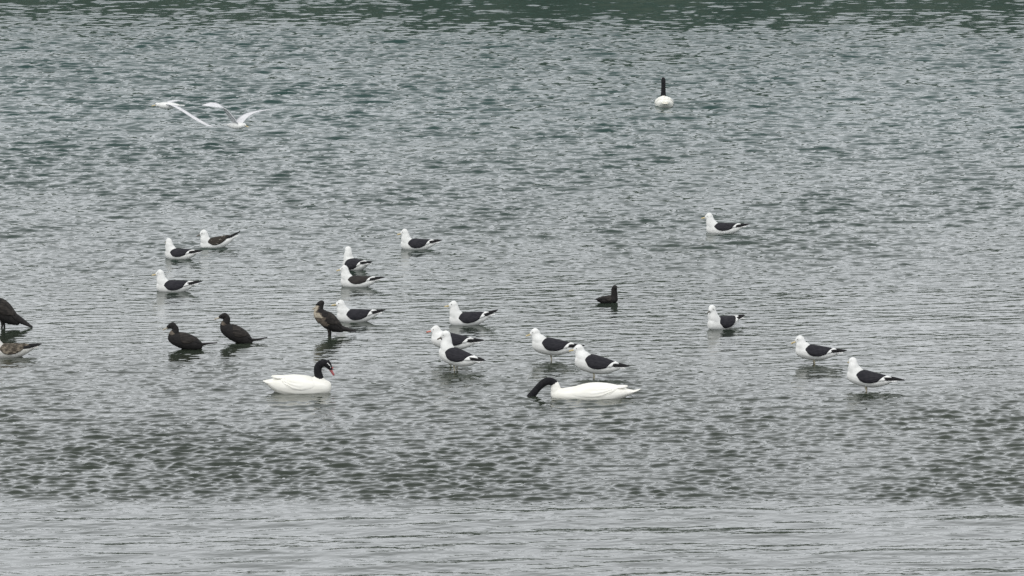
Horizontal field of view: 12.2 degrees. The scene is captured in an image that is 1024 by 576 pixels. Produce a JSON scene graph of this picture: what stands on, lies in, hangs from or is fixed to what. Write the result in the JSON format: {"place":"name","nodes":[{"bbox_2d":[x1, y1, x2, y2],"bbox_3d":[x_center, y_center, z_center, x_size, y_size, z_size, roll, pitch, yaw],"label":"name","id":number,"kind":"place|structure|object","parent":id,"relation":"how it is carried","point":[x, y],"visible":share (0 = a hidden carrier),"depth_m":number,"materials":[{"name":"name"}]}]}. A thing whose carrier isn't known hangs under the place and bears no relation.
{"place":"outdoors","nodes":[
{"label":"outdoors","id":0,"kind":"place"},
{"bbox_2d":[152,100,218,126],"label":"flying gull","id":1,"kind":"object","parent":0,"point":[168,105],"visible":1,"depth_m":80.16,"materials":[{"name":"white"}]},
{"bbox_2d":[202,102,277,129],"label":"flying gull","id":2,"kind":"object","parent":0,"point":[237,124],"visible":1,"depth_m":79.21,"materials":[{"name":"white"}]},
{"bbox_2d":[0,0,1023,575],"bbox_3d":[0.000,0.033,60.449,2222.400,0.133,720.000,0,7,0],"label":"water","id":3,"kind":"structure","parent":0,"point":[548,168],"depth_m":61.12,"materials":[{"name":"grey liquid"}]},
{"bbox_2d":[0,298,32,327],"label":"cormorant","id":4,"kind":"object","parent":3,"relation":"on","point":[9,315],"visible":1,"depth_m":56.75,"materials":[{"name":"black"}]},
{"bbox_2d":[0,341,41,357],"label":"gull","id":5,"kind":"object","parent":3,"relation":"on","point":[11,350],"visible":1,"depth_m":54.27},
{"bbox_2d":[152,270,201,291],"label":"gull","id":6,"kind":"object","parent":3,"relation":"on","point":[164,284],"visible":1,"depth_m":60.26,"materials":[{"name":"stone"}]},
{"bbox_2d":[165,238,202,258],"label":"gull","id":7,"kind":"object","parent":3,"relation":"on","point":[172,251],"visible":1,"depth_m":63.78,"materials":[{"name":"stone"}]},
{"bbox_2d":[163,322,216,349],"bbox_3d":[-3.688,0.553,54.964,0.625,0.325,0.194,0,7,2],"label":"cormorant","id":8,"kind":"object","parent":3,"relation":"on","point":[181,340],"visible":1,"depth_m":54.92,"materials":[{"name":"black"}]},
{"bbox_2d":[196,230,239,247],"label":"gull","id":9,"kind":"object","parent":3,"relation":"on","point":[206,240],"visible":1,"depth_m":65.11,"materials":[{"name":"white"}]},
{"bbox_2d":[214,313,266,343],"bbox_3d":[-3.135,0.475,55.489,0.612,0.382,0.194,0,7,-2],"label":"cormorant","id":10,"kind":"object","parent":3,"relation":"on","point":[235,333],"visible":1,"depth_m":55.44,"materials":[{"name":"black"}]},
{"bbox_2d":[263,359,334,393],"bbox_3d":[-2.288,0.977,51.523,0.772,0.429,0.310,0,7,3],"label":"swan","id":11,"kind":"object","parent":3,"relation":"on","point":[298,384],"visible":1,"depth_m":51.44,"materials":[{"name":"white"}]},
{"bbox_2d":[312,300,355,335],"bbox_3d":[-2.078,0.368,56.129,0.516,0.451,0.194,0,7,0],"label":"cormorant","id":12,"kind":"object","parent":3,"relation":"on","point":[328,321],"visible":1,"depth_m":56.08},
{"bbox_2d":[343,246,371,269],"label":"gull","id":13,"kind":"object","parent":3,"relation":"on","point":[350,262],"visible":0.96,"depth_m":62.58,"materials":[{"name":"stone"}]},
{"bbox_2d":[331,300,384,321],"bbox_3d":[-1.837,0.285,57.419,0.648,0.295,0.218,0,7,-4],"label":"gull","id":14,"kind":"object","parent":3,"relation":"on","point":[345,313],"visible":1,"depth_m":57.35,"materials":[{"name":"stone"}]},
{"bbox_2d":[336,265,384,286],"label":"gull","id":15,"kind":"object","parent":3,"relation":"on","point":[348,279],"visible":1,"depth_m":60.75,"materials":[{"name":"white"}]},
{"bbox_2d":[397,229,441,249],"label":"gull","id":16,"kind":"object","parent":3,"relation":"on","point":[408,242],"visible":1,"depth_m":64.92,"materials":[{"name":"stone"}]},
{"bbox_2d":[426,325,483,348],"bbox_3d":[-0.640,0.646,53.938,0.656,0.449,0.222,1,7,8],"label":"gull","id":17,"kind":"object","parent":3,"relation":"on","point":[461,341],"visible":0.69,"depth_m":53.87,"materials":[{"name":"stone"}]},
{"bbox_2d":[437,330,485,370],"bbox_3d":[-0.553,0.723,53.073,0.596,0.486,0.218,4,8,30],"label":"gull","id":18,"kind":"object","parent":3,"relation":"on","point":[450,353],"visible":1,"depth_m":53.05,"materials":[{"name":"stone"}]},
{"bbox_2d":[444,301,497,324],"bbox_3d":[-0.486,0.310,57.120,0.643,0.322,0.220,0,7,-2],"label":"gull","id":19,"kind":"object","parent":3,"relation":"on","point":[457,316],"visible":1,"depth_m":57.06,"materials":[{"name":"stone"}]},
{"bbox_2d":[526,328,584,360],"bbox_3d":[0.485,0.657,54.000,0.662,0.412,0.220,0,7,2],"label":"gull","id":20,"kind":"object","parent":3,"relation":"on","point":[542,344],"visible":0.94,"depth_m":53.94,"materials":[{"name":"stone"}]},
{"bbox_2d":[527,377,640,399],"bbox_3d":[0.748,1.109,51.158,1.251,0.315,0.311,0,7,2],"label":"swan","id":21,"kind":"object","parent":3,"relation":"on","point":[594,391],"visible":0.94,"depth_m":51.07,"materials":[{"name":"white"}]},
{"bbox_2d":[569,344,628,378],"bbox_3d":[0.954,0.823,52.562,0.670,0.412,0.224,1,7,6],"label":"gull","id":22,"kind":"object","parent":3,"relation":"on","point":[585,361],"visible":1,"depth_m":52.50,"materials":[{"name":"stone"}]},
{"bbox_2d":[595,285,617,302],"bbox_3d":[1.171,0.084,59.186,0.310,0.236,0.140,-5,9,-37],"label":"waterbird","id":23,"kind":"object","parent":3,"relation":"on","point":[612,297],"visible":1,"depth_m":59.17,"materials":[{"name":"black"}]},
{"bbox_2d":[655,77,673,107],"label":"swan","id":24,"kind":"object","parent":3,"relation":"on","point":[664,101],"visible":1,"depth_m":87.81,"materials":[{"name":"white"}]},
{"bbox_2d":[701,213,748,233],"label":"gull","id":25,"kind":"object","parent":3,"relation":"on","point":[713,226],"visible":1,"depth_m":66.83,"materials":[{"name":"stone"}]},
{"bbox_2d":[707,305,744,329],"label":"gull","id":26,"kind":"object","parent":3,"relation":"on","point":[716,320],"visible":1,"depth_m":56.66,"materials":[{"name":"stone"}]},
{"bbox_2d":[791,335,846,363],"bbox_3d":[3.436,0.717,53.742,0.624,0.377,0.213,0,7,2],"label":"gull","id":27,"kind":"object","parent":3,"relation":"on","point":[804,349],"visible":1,"depth_m":53.68,"materials":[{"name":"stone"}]},
{"bbox_2d":[847,357,904,390],"bbox_3d":[3.909,0.957,51.615,0.646,0.415,0.220,2,7,14],"label":"gull","id":28,"kind":"object","parent":3,"relation":"on","point":[857,374],"visible":1,"depth_m":51.57,"materials":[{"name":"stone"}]}
]}

